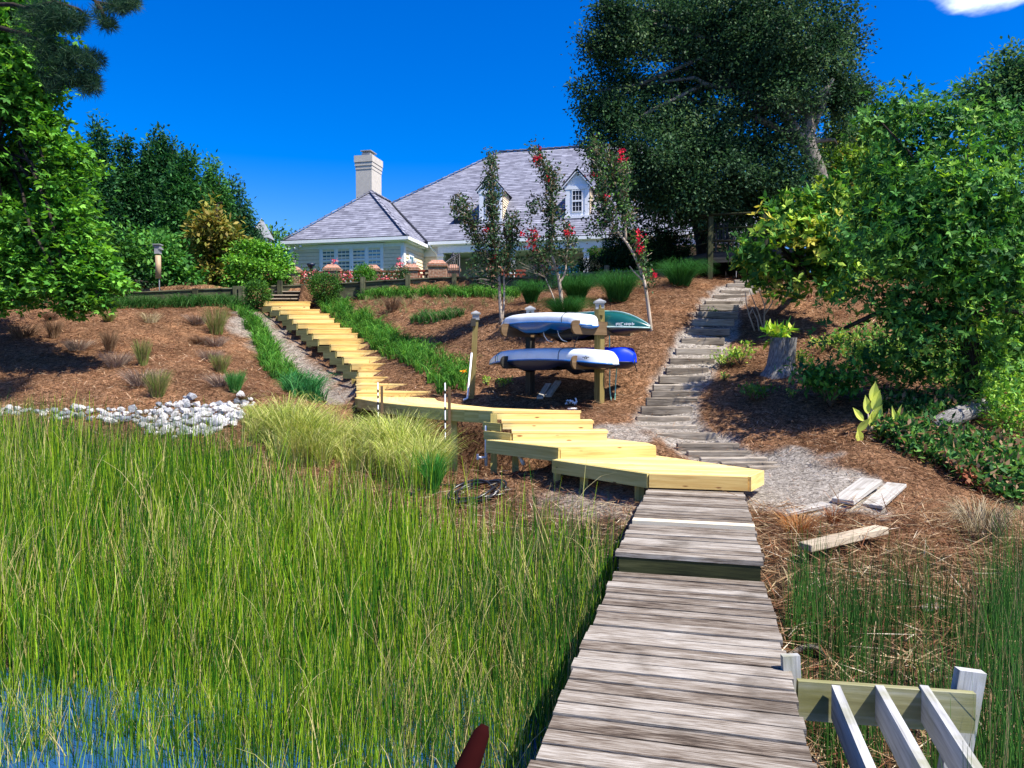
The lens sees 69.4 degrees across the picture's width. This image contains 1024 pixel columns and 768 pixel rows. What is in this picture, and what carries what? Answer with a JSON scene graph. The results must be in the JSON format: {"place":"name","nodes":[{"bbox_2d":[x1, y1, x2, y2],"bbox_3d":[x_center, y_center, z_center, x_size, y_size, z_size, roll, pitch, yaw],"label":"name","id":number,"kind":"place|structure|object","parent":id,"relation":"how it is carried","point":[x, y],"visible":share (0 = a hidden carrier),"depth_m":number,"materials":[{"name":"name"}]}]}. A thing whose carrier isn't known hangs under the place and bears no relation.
{"place":"outdoors","nodes":[
{"label":"outdoors","id":0,"kind":"place"},
{"bbox_2d":[0,651,553,767],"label":"water","id":1,"kind":"structure","parent":0,"point":[51,763],"depth_m":4.91,"materials":[{"name":"blue liquid"}]},
{"bbox_2d":[0,386,628,767],"bbox_3d":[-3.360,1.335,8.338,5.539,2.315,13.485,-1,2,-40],"label":"marsh grass","id":2,"kind":"structure","parent":0,"point":[359,539],"depth_m":6.33,"materials":[{"name":"plant"}]},
{"bbox_2d":[328,407,473,488],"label":"fountain grass","id":3,"kind":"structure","parent":0,"point":[402,443],"depth_m":11.60,"materials":[{"name":"plant"}]},
{"bbox_2d":[455,723,488,767],"bbox_3d":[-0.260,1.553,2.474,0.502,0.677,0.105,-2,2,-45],"label":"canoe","id":4,"kind":"object","parent":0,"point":[472,754],"visible":1,"depth_m":2.58,"materials":[{"name":"plastic"}]},
{"bbox_2d":[0,272,1023,767],"bbox_3d":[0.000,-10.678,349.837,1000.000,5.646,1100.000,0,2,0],"label":"ground","id":5,"kind":"structure","parent":0,"point":[792,488],"depth_m":14.06,"materials":[{"name":"soil"}]},
{"bbox_2d":[0,322,45,337],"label":"slope tuft","id":6,"kind":"object","parent":5,"relation":"on","point":[14,332],"visible":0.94,"depth_m":18.90,"materials":[{"name":"plant"}]},
{"bbox_2d":[0,0,141,322],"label":"sweetgum tree","id":7,"kind":"object","parent":5,"relation":"on","point":[47,227],"visible":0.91,"depth_m":16.00,"materials":[{"name":"green plant"}]},
{"bbox_2d":[0,0,145,100],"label":"pine tree","id":8,"kind":"object","parent":5,"relation":"on","point":[61,64],"visible":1,"depth_m":12.61,"materials":[{"name":"green plant"}]},
{"bbox_2d":[63,176,146,277],"bbox_3d":[-15.392,-5.373,26.699,4.001,5.190,3.456,1,2,25],"label":"leafy tree","id":9,"kind":"object","parent":5,"relation":"on","point":[114,240],"visible":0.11,"depth_m":26.79,"materials":[{"name":"green plant"}]},
{"bbox_2d":[77,108,136,266],"bbox_3d":[-18.534,-7.647,32.826,4.320,8.978,3.886,0,2,0],"label":"cedar tree","id":10,"kind":"object","parent":5,"relation":"on","point":[99,146],"visible":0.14,"depth_m":32.50,"materials":[{"name":"green plant"}]},
{"bbox_2d":[98,329,120,352],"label":"slope tuft","id":11,"kind":"object","parent":5,"relation":"on","point":[108,345],"visible":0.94,"depth_m":17.82,"materials":[{"name":"plant"}]},
{"bbox_2d":[90,350,134,366],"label":"slope tuft","id":12,"kind":"object","parent":5,"relation":"on","point":[115,361],"visible":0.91,"depth_m":16.27,"materials":[{"name":"plant"}]},
{"bbox_2d":[107,128,147,288],"bbox_3d":[-17.741,-7.535,33.764,2.999,8.410,2.616,0,2,13],"label":"cedar tree","id":13,"kind":"object","parent":5,"relation":"on","point":[127,169],"visible":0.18,"depth_m":33.45,"materials":[{"name":"green plant"}]},
{"bbox_2d":[113,367,163,385],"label":"slope tuft","id":14,"kind":"object","parent":5,"relation":"on","point":[134,379],"visible":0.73,"depth_m":14.97,"materials":[{"name":"plant"}]},
{"bbox_2d":[131,339,152,365],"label":"slope tuft","id":15,"kind":"object","parent":5,"relation":"on","point":[142,355],"visible":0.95,"depth_m":16.35,"materials":[{"name":"green plant"}]},
{"bbox_2d":[0,389,307,511],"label":"rushes","id":16,"kind":"object","parent":5,"relation":"on","point":[170,432],"visible":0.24,"depth_m":11.32,"materials":[{"name":"green plant"}]},
{"bbox_2d":[125,121,183,288],"bbox_3d":[-16.339,-7.886,34.735,4.276,8.882,3.889,0,2,0],"label":"cedar tree","id":17,"kind":"object","parent":5,"relation":"on","point":[156,157],"visible":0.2,"depth_m":34.02,"materials":[{"name":"green plant"}]},
{"bbox_2d":[140,370,173,397],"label":"slope tuft","id":18,"kind":"object","parent":5,"relation":"on","point":[157,386],"visible":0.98,"depth_m":14.48,"materials":[{"name":"green plant"}]},
{"bbox_2d":[110,215,215,289],"bbox_3d":[-13.481,-4.534,27.462,5.433,3.297,3.029,1,2,34],"label":"bush","id":19,"kind":"object","parent":5,"relation":"on","point":[175,267],"visible":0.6,"depth_m":26.87,"materials":[{"name":"green plant"}]},
{"bbox_2d":[111,286,245,300],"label":"retaining wall","id":20,"kind":"structure","parent":5,"relation":"on","point":[237,290],"depth_m":24.58,"materials":[{"name":"wood"}]},
{"bbox_2d":[100,291,260,309],"bbox_3d":[-10.821,-2.665,23.745,5.909,0.667,1.422,0,2,-14],"label":"daylily bed","id":21,"kind":"object","parent":5,"relation":"on","point":[223,299],"visible":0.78,"depth_m":23.61,"materials":[{"name":"green plant"}]},
{"bbox_2d":[141,143,228,288],"bbox_3d":[-13.801,-6.565,31.207,3.723,7.221,3.774,0,2,0],"label":"cedar tree","id":22,"kind":"object","parent":5,"relation":"on","point":[182,197],"visible":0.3,"depth_m":30.57,"materials":[{"name":"green plant"}]},
{"bbox_2d":[176,188,252,286],"bbox_3d":[-11.643,-5.529,28.982,3.103,4.133,2.628,0,2,0],"label":"bush","id":23,"kind":"object","parent":5,"relation":"on","point":[213,243],"visible":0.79,"depth_m":28.70,"materials":[{"name":"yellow plant"}]},
{"bbox_2d":[199,303,232,334],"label":"slope tuft","id":24,"kind":"object","parent":5,"relation":"on","point":[216,326],"visible":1,"depth_m":21.52,"materials":[{"name":"green plant"}]},
{"bbox_2d":[198,149,243,287],"bbox_3d":[-13.631,-7.037,33.764,3.390,7.436,2.995,1,2,16],"label":"cedar tree","id":25,"kind":"object","parent":5,"relation":"on","point":[214,184],"visible":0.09,"depth_m":33.50,"materials":[{"name":"green plant"}]},
{"bbox_2d":[222,369,246,392],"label":"slope tuft","id":26,"kind":"object","parent":5,"relation":"on","point":[235,382],"visible":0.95,"depth_m":14.85,"materials":[{"name":"green plant"}]},
{"bbox_2d":[220,166,269,287],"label":"cedar tree","id":27,"kind":"object","parent":5,"relation":"on","point":[242,210],"visible":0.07,"depth_m":35.67,"materials":[{"name":"green plant"}]},
{"bbox_2d":[212,236,300,287],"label":"bush","id":28,"kind":"object","parent":5,"relation":"on","point":[261,257],"visible":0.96,"depth_m":27.34,"materials":[{"name":"green plant"}]},
{"bbox_2d":[241,277,273,310],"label":"round bush","id":29,"kind":"object","parent":5,"relation":"on","point":[266,294],"visible":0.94,"depth_m":24.17,"materials":[{"name":"green plant"}]},
{"bbox_2d":[234,403,285,442],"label":"fountain grass","id":30,"kind":"object","parent":5,"relation":"on","point":[252,422],"depth_m":13.02,"materials":[{"name":"plant"}]},
{"bbox_2d":[239,315,306,387],"bbox_3d":[-6.571,-0.903,20.103,1.503,2.356,7.024,-1,2,-30],"label":"daylily bed","id":31,"kind":"object","parent":5,"relation":"on","point":[269,352],"visible":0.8,"depth_m":20.16,"materials":[{"name":"green plant"}]},
{"bbox_2d":[233,390,372,468],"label":"fountain grass","id":32,"kind":"object","parent":5,"relation":"on","point":[309,421],"depth_m":12.06,"materials":[{"name":"plant"}]},
{"bbox_2d":[267,368,340,403],"bbox_3d":[-4.515,0.051,16.388,1.825,0.822,3.137,-1,2,-20],"label":"daylily bed","id":33,"kind":"object","parent":5,"relation":"on","point":[305,384],"visible":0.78,"depth_m":15.61,"materials":[{"name":"green plant"}]},
{"bbox_2d":[306,271,342,303],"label":"round bush","id":34,"kind":"object","parent":5,"relation":"on","point":[316,282],"visible":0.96,"depth_m":24.38,"materials":[{"name":"green plant"}]},
{"bbox_2d":[19,387,638,582],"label":"dead reeds","id":35,"kind":"object","parent":5,"relation":"on","point":[480,515],"visible":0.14,"depth_m":9.37,"materials":[{"name":"plant"}]},
{"bbox_2d":[315,425,366,462],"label":"fountain grass","id":36,"kind":"object","parent":5,"relation":"on","point":[338,454],"depth_m":12.25,"materials":[{"name":"plant"}]},
{"bbox_2d":[348,262,377,281],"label":"round bush","id":37,"kind":"object","parent":5,"relation":"on","point":[369,272],"visible":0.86,"depth_m":27.73,"materials":[{"name":"green plant"}]},
{"bbox_2d":[315,294,480,395],"bbox_3d":[-3.517,-1.359,19.922,1.616,2.942,10.603,-1,2,-31],"label":"daylily bed","id":38,"kind":"object","parent":5,"relation":"on","point":[406,349],"visible":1,"depth_m":18.42,"materials":[{"name":"green plant"}]},
{"bbox_2d":[405,448,459,493],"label":"green tuft","id":39,"kind":"object","parent":5,"relation":"on","point":[434,473],"visible":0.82,"depth_m":10.65,"materials":[{"name":"green plant"}]},
{"bbox_2d":[353,292,514,317],"bbox_3d":[-2.618,-2.390,21.950,6.320,0.886,1.871,1,2,33],"label":"daylily bed","id":40,"kind":"object","parent":5,"relation":"on","point":[447,303],"visible":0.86,"depth_m":21.93,"materials":[{"name":"green plant"}]},
{"bbox_2d":[337,273,537,300],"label":"retaining wall","id":41,"kind":"structure","parent":5,"relation":"on","point":[349,288],"depth_m":24.52,"materials":[{"name":"wood"}]},
{"bbox_2d":[409,306,465,323],"bbox_3d":[-2.087,-1.888,20.250,1.917,0.509,0.909,1,2,27],"label":"daylily bed","id":42,"kind":"object","parent":5,"relation":"on","point":[425,316],"visible":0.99,"depth_m":20.13,"materials":[{"name":"green plant"}]},
{"bbox_2d":[427,260,448,277],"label":"brick pillar","id":43,"kind":"structure","parent":5,"relation":"on","point":[438,268],"depth_m":29.91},
{"bbox_2d":[357,282,520,299],"bbox_3d":[-2.367,-2.834,23.088,6.590,0.721,1.644,1,2,29],"label":"daylily bed","id":44,"kind":"object","parent":5,"relation":"on","point":[450,291],"visible":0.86,"depth_m":22.82,"materials":[{"name":"green plant"}]},
{"bbox_2d":[463,311,480,400],"bbox_3d":[-0.818,-0.482,15.031,0.352,2.028,0.310,0,2,0],"label":"lamp post","id":45,"kind":"object","parent":5,"relation":"on","point":[473,355],"visible":0.94,"depth_m":15.03,"materials":[{"name":"brown wood"}]},
{"bbox_2d":[443,146,535,322],"bbox_3d":[-0.540,-3.585,17.895,2.216,4.374,1.008,0,2,0],"label":"crape myrtle","id":46,"kind":"object","parent":5,"relation":"on","point":[493,241],"visible":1,"depth_m":17.81,"materials":[{"name":"green plant"}]},
{"bbox_2d":[0,270,1023,669],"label":"pine straw","id":47,"kind":"object","parent":5,"relation":"on","point":[276,390],"visible":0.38,"depth_m":14.45,"materials":[{"name":"plant"}]},
{"bbox_2d":[410,479,508,503],"bbox_3d":[-0.778,1.489,10.363,1.496,0.278,0.748,1,2,19],"label":"garden hose","id":48,"kind":"object","parent":47,"relation":"on","point":[489,482],"visible":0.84,"depth_m":10.32,"materials":[{"name":"rubber"}]},
{"bbox_2d":[832,477,882,504],"bbox_3d":[4.032,1.246,8.623,0.788,0.206,0.250,-2,2,-42],"label":"board","id":49,"kind":"object","parent":47,"relation":"on","point":[861,487],"visible":0.98,"depth_m":8.56,"materials":[{"name":"grey wood"}]},
{"bbox_2d":[862,482,906,508],"bbox_3d":[4.330,1.288,8.584,0.220,0.182,0.842,2,2,44],"label":"board","id":50,"kind":"object","parent":47,"relation":"on","point":[893,489],"visible":0.98,"depth_m":8.53,"materials":[{"name":"grey wood"}]},
{"bbox_2d":[262,301,763,502],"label":"wooden staircase","id":51,"kind":"structure","parent":5,"relation":"on","point":[564,441],"depth_m":11.09,"materials":[{"name":"yellow wood"}]},
{"bbox_2d":[508,279,554,303],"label":"muhly grass","id":52,"kind":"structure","parent":5,"relation":"on","point":[530,292],"depth_m":19.50,"materials":[{"name":"plant"}]},
{"bbox_2d":[518,134,583,305],"bbox_3d":[0.950,-3.676,17.697,1.607,4.472,0.954,0,2,0],"label":"crape myrtle","id":53,"kind":"object","parent":5,"relation":"on","point":[549,179],"visible":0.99,"depth_m":17.61,"materials":[{"name":"green plant"}]},
{"bbox_2d":[533,295,595,312],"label":"muhly grass","id":54,"kind":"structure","parent":5,"relation":"on","point":[571,305],"depth_m":17.50,"materials":[{"name":"plant"}]},
{"bbox_2d":[500,298,632,403],"bbox_3d":[0.978,-0.532,14.090,2.018,2.090,1.840,2,2,44],"label":"kayak rack","id":55,"kind":"object","parent":5,"relation":"on","point":[600,332],"visible":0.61,"depth_m":13.46,"materials":[{"name":"brown wood"}]},
{"bbox_2d":[501,312,598,341],"bbox_3d":[0.620,-1.051,13.821,0.699,0.558,2.420,-2,2,-44],"label":"kayak","id":56,"kind":"object","parent":55,"relation":"on","point":[538,323],"visible":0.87,"depth_m":13.43,"materials":[{"name":"white plastic"}]},
{"bbox_2d":[489,347,619,371],"bbox_3d":[0.667,-0.435,13.788,3.157,0.486,0.719,2,2,45],"label":"kayak","id":57,"kind":"object","parent":55,"relation":"on","point":[532,360],"visible":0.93,"depth_m":13.30,"materials":[{"name":"white plastic"}]},
{"bbox_2d":[538,311,650,342],"bbox_3d":[1.356,-1.085,14.298,3.073,0.612,0.819,2,2,42],"label":"canoe","id":58,"kind":"object","parent":55,"relation":"on","point":[619,322],"visible":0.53,"depth_m":13.44,"materials":[{"name":"teal plastic"}]},
{"bbox_2d":[566,347,637,374],"bbox_3d":[1.495,-0.420,14.052,2.141,0.554,0.599,2,2,42],"label":"kayak","id":59,"kind":"object","parent":55,"relation":"on","point":[627,357],"visible":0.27,"depth_m":13.38,"materials":[{"name":"blue plastic"}]},
{"bbox_2d":[547,271,600,301],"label":"muhly grass","id":60,"kind":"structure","parent":5,"relation":"on","point":[580,287],"depth_m":19.02,"materials":[{"name":"plant"}]},
{"bbox_2d":[576,248,617,272],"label":"bush","id":61,"kind":"object","parent":5,"relation":"on","point":[583,262],"visible":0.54,"depth_m":23.19,"materials":[{"name":"green plant"}]},
{"bbox_2d":[583,268,651,301],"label":"muhly grass","id":62,"kind":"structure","parent":5,"relation":"on","point":[618,287],"depth_m":18.53,"materials":[{"name":"plant"}]},
{"bbox_2d":[581,132,660,330],"bbox_3d":[2.376,-3.305,16.108,1.777,4.483,0.905,0,2,0],"label":"crape myrtle","id":63,"kind":"object","parent":5,"relation":"on","point":[616,173],"visible":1,"depth_m":16.02,"materials":[{"name":"green plant"}]},
{"bbox_2d":[598,222,694,272],"bbox_3d":[4.178,-4.168,23.121,3.042,1.868,1.800,0,2,0],"label":"clipped hedge","id":64,"kind":"object","parent":5,"relation":"on","point":[660,246],"visible":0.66,"depth_m":22.74,"materials":[{"name":"green plant"}]},
{"bbox_2d":[636,416,689,422],"bbox_3d":[2.523,0.619,12.385,0.898,0.163,0.105,0,2,-1],"label":"timber step","id":65,"kind":"object","parent":5,"relation":"on","point":[664,419],"visible":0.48,"depth_m":12.33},
{"bbox_2d":[640,406,691,414],"bbox_3d":[2.659,0.457,12.740,0.880,0.151,0.105,0,2,1],"label":"timber step","id":66,"kind":"object","parent":5,"relation":"on","point":[660,410],"visible":0.9,"depth_m":12.69,"materials":[{"name":"wood"}]},
{"bbox_2d":[645,398,697,405],"bbox_3d":[2.824,0.315,13.096,0.907,0.147,0.113,0,2,0],"label":"timber step","id":67,"kind":"object","parent":5,"relation":"on","point":[661,401],"visible":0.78,"depth_m":13.04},
{"bbox_2d":[527,488,817,767],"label":"boardwalk","id":68,"kind":"structure","parent":5,"relation":"on","point":[676,662],"depth_m":4.19,"materials":[{"name":"wood"}]},
{"bbox_2d":[780,653,986,767],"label":"joist frame","id":69,"kind":"object","parent":68,"relation":"attached to","point":[895,713],"visible":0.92,"depth_m":3.86,"materials":[{"name":"wood"}]},
{"bbox_2d":[651,391,701,397],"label":"timber step","id":70,"kind":"object","parent":5,"relation":"on","point":[664,394],"visible":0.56,"depth_m":13.40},
{"bbox_2d":[652,384,702,390],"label":"timber step","id":71,"kind":"object","parent":5,"relation":"on","point":[667,387],"visible":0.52,"depth_m":13.76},
{"bbox_2d":[645,257,715,286],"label":"muhly grass","id":72,"kind":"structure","parent":5,"relation":"on","point":[680,274],"depth_m":19.52,"materials":[{"name":"plant"}]},
{"bbox_2d":[658,376,705,383],"bbox_3d":[3.257,-0.083,14.179,0.891,0.155,0.112,0,2,0],"label":"timber step","id":73,"kind":"object","parent":5,"relation":"on","point":[671,379],"visible":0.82,"depth_m":14.13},
{"bbox_2d":[656,432,716,440],"bbox_3d":[2.711,0.837,11.531,0.942,0.155,0.106,0,2,0],"label":"timber step","id":74,"kind":"object","parent":5,"relation":"on","point":[699,436],"visible":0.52,"depth_m":11.48,"materials":[{"name":"wood"}]},
{"bbox_2d":[669,358,714,364],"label":"timber step","id":75,"kind":"object","parent":5,"relation":"on","point":[679,361],"visible":0.8,"depth_m":14.87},
{"bbox_2d":[675,348,720,354],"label":"timber step","id":76,"kind":"object","parent":5,"relation":"on","point":[692,351],"visible":0.86,"depth_m":15.23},
{"bbox_2d":[680,338,724,344],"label":"timber step","id":77,"kind":"object","parent":5,"relation":"on","point":[711,341],"visible":0.96,"depth_m":15.66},
{"bbox_2d":[676,443,738,450],"bbox_3d":[2.919,0.954,11.035,0.928,0.148,0.105,0,2,-1],"label":"timber step","id":78,"kind":"object","parent":5,"relation":"on","point":[705,446],"visible":0.58,"depth_m":10.98,"materials":[{"name":"wood"}]},
{"bbox_2d":[686,328,729,335],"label":"timber step","id":79,"kind":"object","parent":5,"relation":"on","point":[711,331],"visible":0.94,"depth_m":16.09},
{"bbox_2d":[692,319,733,325],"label":"timber step","id":80,"kind":"object","parent":5,"relation":"on","point":[713,322],"visible":1,"depth_m":16.51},
{"bbox_2d":[686,450,752,458],"bbox_3d":[3.019,1.043,10.762,0.946,0.143,0.107,0,2,0],"label":"timber step","id":81,"kind":"object","parent":5,"relation":"on","point":[712,453],"visible":0.54,"depth_m":10.71,"materials":[{"name":"wood"}]},
{"bbox_2d":[560,0,886,276],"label":"live oak","id":82,"kind":"object","parent":5,"relation":"on","point":[761,61],"visible":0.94,"depth_m":21.32,"materials":[{"name":"green plant"}]},
{"bbox_2d":[644,211,805,278],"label":"raised deck","id":83,"kind":"structure","parent":5,"relation":"on","point":[722,266],"depth_m":21.21,"materials":[{"name":"wood"}]},
{"bbox_2d":[699,457,767,463],"bbox_3d":[3.140,1.108,10.489,0.949,0.145,0.105,0,2,1],"label":"timber step","id":84,"kind":"object","parent":5,"relation":"on","point":[714,460],"visible":0.42,"depth_m":10.44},
{"bbox_2d":[717,340,758,364],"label":"leafy shoot","id":85,"kind":"object","parent":5,"relation":"on","point":[739,353],"visible":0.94,"depth_m":14.61,"materials":[{"name":"green plant"}]},
{"bbox_2d":[738,380,779,399],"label":"leafy shoot","id":86,"kind":"object","parent":5,"relation":"on","point":[754,390],"visible":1,"depth_m":12.47,"materials":[{"name":"green plant"}]},
{"bbox_2d":[679,172,842,276],"bbox_3d":[8.541,-5.739,26.202,8.379,4.427,4.714,-1,2,-29],"label":"tree","id":87,"kind":"object","parent":5,"relation":"on","point":[701,249],"visible":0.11,"depth_m":24.46,"materials":[{"name":"green plant"}]},
{"bbox_2d":[760,337,797,378],"bbox_3d":[4.952,-0.469,13.592,0.738,0.759,0.720,0,2,0],"label":"tree stump","id":88,"kind":"object","parent":5,"relation":"on","point":[782,350],"visible":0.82,"depth_m":13.38,"materials":[{"name":"grey wood"}]},
{"bbox_2d":[758,316,799,349],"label":"hosta","id":89,"kind":"object","parent":88,"relation":"on","point":[780,330],"visible":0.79,"depth_m":13.62,"materials":[{"name":"green plant"}]},
{"bbox_2d":[762,508,831,537],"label":"rusty tuft","id":90,"kind":"object","parent":5,"relation":"on","point":[803,531],"visible":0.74,"depth_m":7.60,"materials":[{"name":"plant"}]},
{"bbox_2d":[726,166,870,307],"bbox_3d":[6.136,-3.178,16.435,3.215,3.103,3.498,0,2,0],"label":"magnolia bush","id":91,"kind":"object","parent":5,"relation":"on","point":[790,223],"visible":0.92,"depth_m":15.53,"materials":[{"name":"green plant"}]},
{"bbox_2d":[775,351,882,405],"bbox_3d":[5.042,-0.084,11.736,1.457,0.906,1.350,0,2,0],"label":"leafy shoot","id":92,"kind":"object","parent":5,"relation":"on","point":[814,380],"visible":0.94,"depth_m":11.59,"materials":[{"name":"green plant"}]},
{"bbox_2d":[798,99,920,227],"bbox_3d":[12.562,-6.869,26.498,4.439,6.866,4.594,-2,2,-43],"label":"sunlit tree","id":93,"kind":"object","parent":5,"relation":"on","point":[850,155],"visible":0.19,"depth_m":26.07,"materials":[{"name":"green plant"}]},
{"bbox_2d":[700,482,1023,767],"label":"dead reeds","id":94,"kind":"object","parent":5,"relation":"on","point":[816,758],"visible":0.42,"depth_m":6.81,"materials":[{"name":"plant"}]},
{"bbox_2d":[799,525,888,551],"bbox_3d":[3.255,1.506,7.230,1.120,0.119,0.150,-1,2,-28],"label":"board","id":95,"kind":"object","parent":94,"relation":"on","point":[843,538],"visible":0.82,"depth_m":7.18,"materials":[{"name":"wood"}]},
{"bbox_2d":[853,381,882,432],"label":"paddle leaf plant","id":96,"kind":"object","parent":5,"relation":"on","point":[874,406],"visible":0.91,"depth_m":10.49,"materials":[{"name":"yellow plant"}]},
{"bbox_2d":[779,286,1009,492],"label":"dry leaves","id":97,"kind":"object","parent":5,"relation":"on","point":[968,482],"visible":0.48,"depth_m":9.27,"materials":[{"name":"plant"}]},
{"bbox_2d":[767,519,1023,767],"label":"rushes","id":98,"kind":"object","parent":5,"relation":"on","point":[820,604],"visible":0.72,"depth_m":5.55,"materials":[{"name":"green plant"}]},
{"bbox_2d":[804,71,1023,401],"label":"tree","id":99,"kind":"object","parent":5,"relation":"on","point":[955,202],"visible":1,"depth_m":10.75,"materials":[{"name":"green plant"}]},
{"bbox_2d":[831,318,1023,391],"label":"bank shade plants","id":100,"kind":"object","parent":5,"relation":"on","point":[878,331],"visible":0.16,"depth_m":14.80,"materials":[{"name":"green plant"}]},
{"bbox_2d":[866,383,1023,509],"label":"ground cover","id":101,"kind":"object","parent":5,"relation":"on","point":[913,430],"visible":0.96,"depth_m":9.92,"materials":[{"name":"green plant"}]},
{"bbox_2d":[885,494,1023,767],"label":"rushes","id":102,"kind":"object","parent":5,"relation":"on","point":[1002,606],"visible":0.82,"depth_m":4.97,"materials":[{"name":"green plant"}]},
{"bbox_2d":[930,398,990,433],"bbox_3d":[6.510,0.477,10.818,1.421,0.502,0.274,-1,2,-32],"label":"fallen log","id":103,"kind":"object","parent":5,"relation":"on","point":[962,411],"visible":0.6,"depth_m":10.70,"materials":[{"name":"grey plant"}]},
{"bbox_2d":[922,494,1023,545],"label":"dry grass mound","id":104,"kind":"object","parent":5,"relation":"on","point":[983,518],"visible":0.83,"depth_m":7.89,"materials":[{"name":"plant"}]},
{"bbox_2d":[946,34,1023,206],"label":"tree","id":105,"kind":"object","parent":5,"relation":"on","point":[1007,80],"visible":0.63,"depth_m":26.30,"materials":[{"name":"green plant"}]},
{"bbox_2d":[951,306,1023,438],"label":"fern bank","id":106,"kind":"structure","parent":5,"relation":"on","point":[995,394],"depth_m":10.90,"materials":[{"name":"green plant"}]},
{"bbox_2d":[1,0,1023,271],"label":"sky","id":107,"kind":"structure","parent":0,"point":[287,93],"materials":[{"name":"blue"}]},
{"bbox_2d":[280,143,777,281],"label":"house","id":108,"kind":"structure","parent":0,"point":[371,225],"depth_m":39.58,"materials":[{"name":"beige"}]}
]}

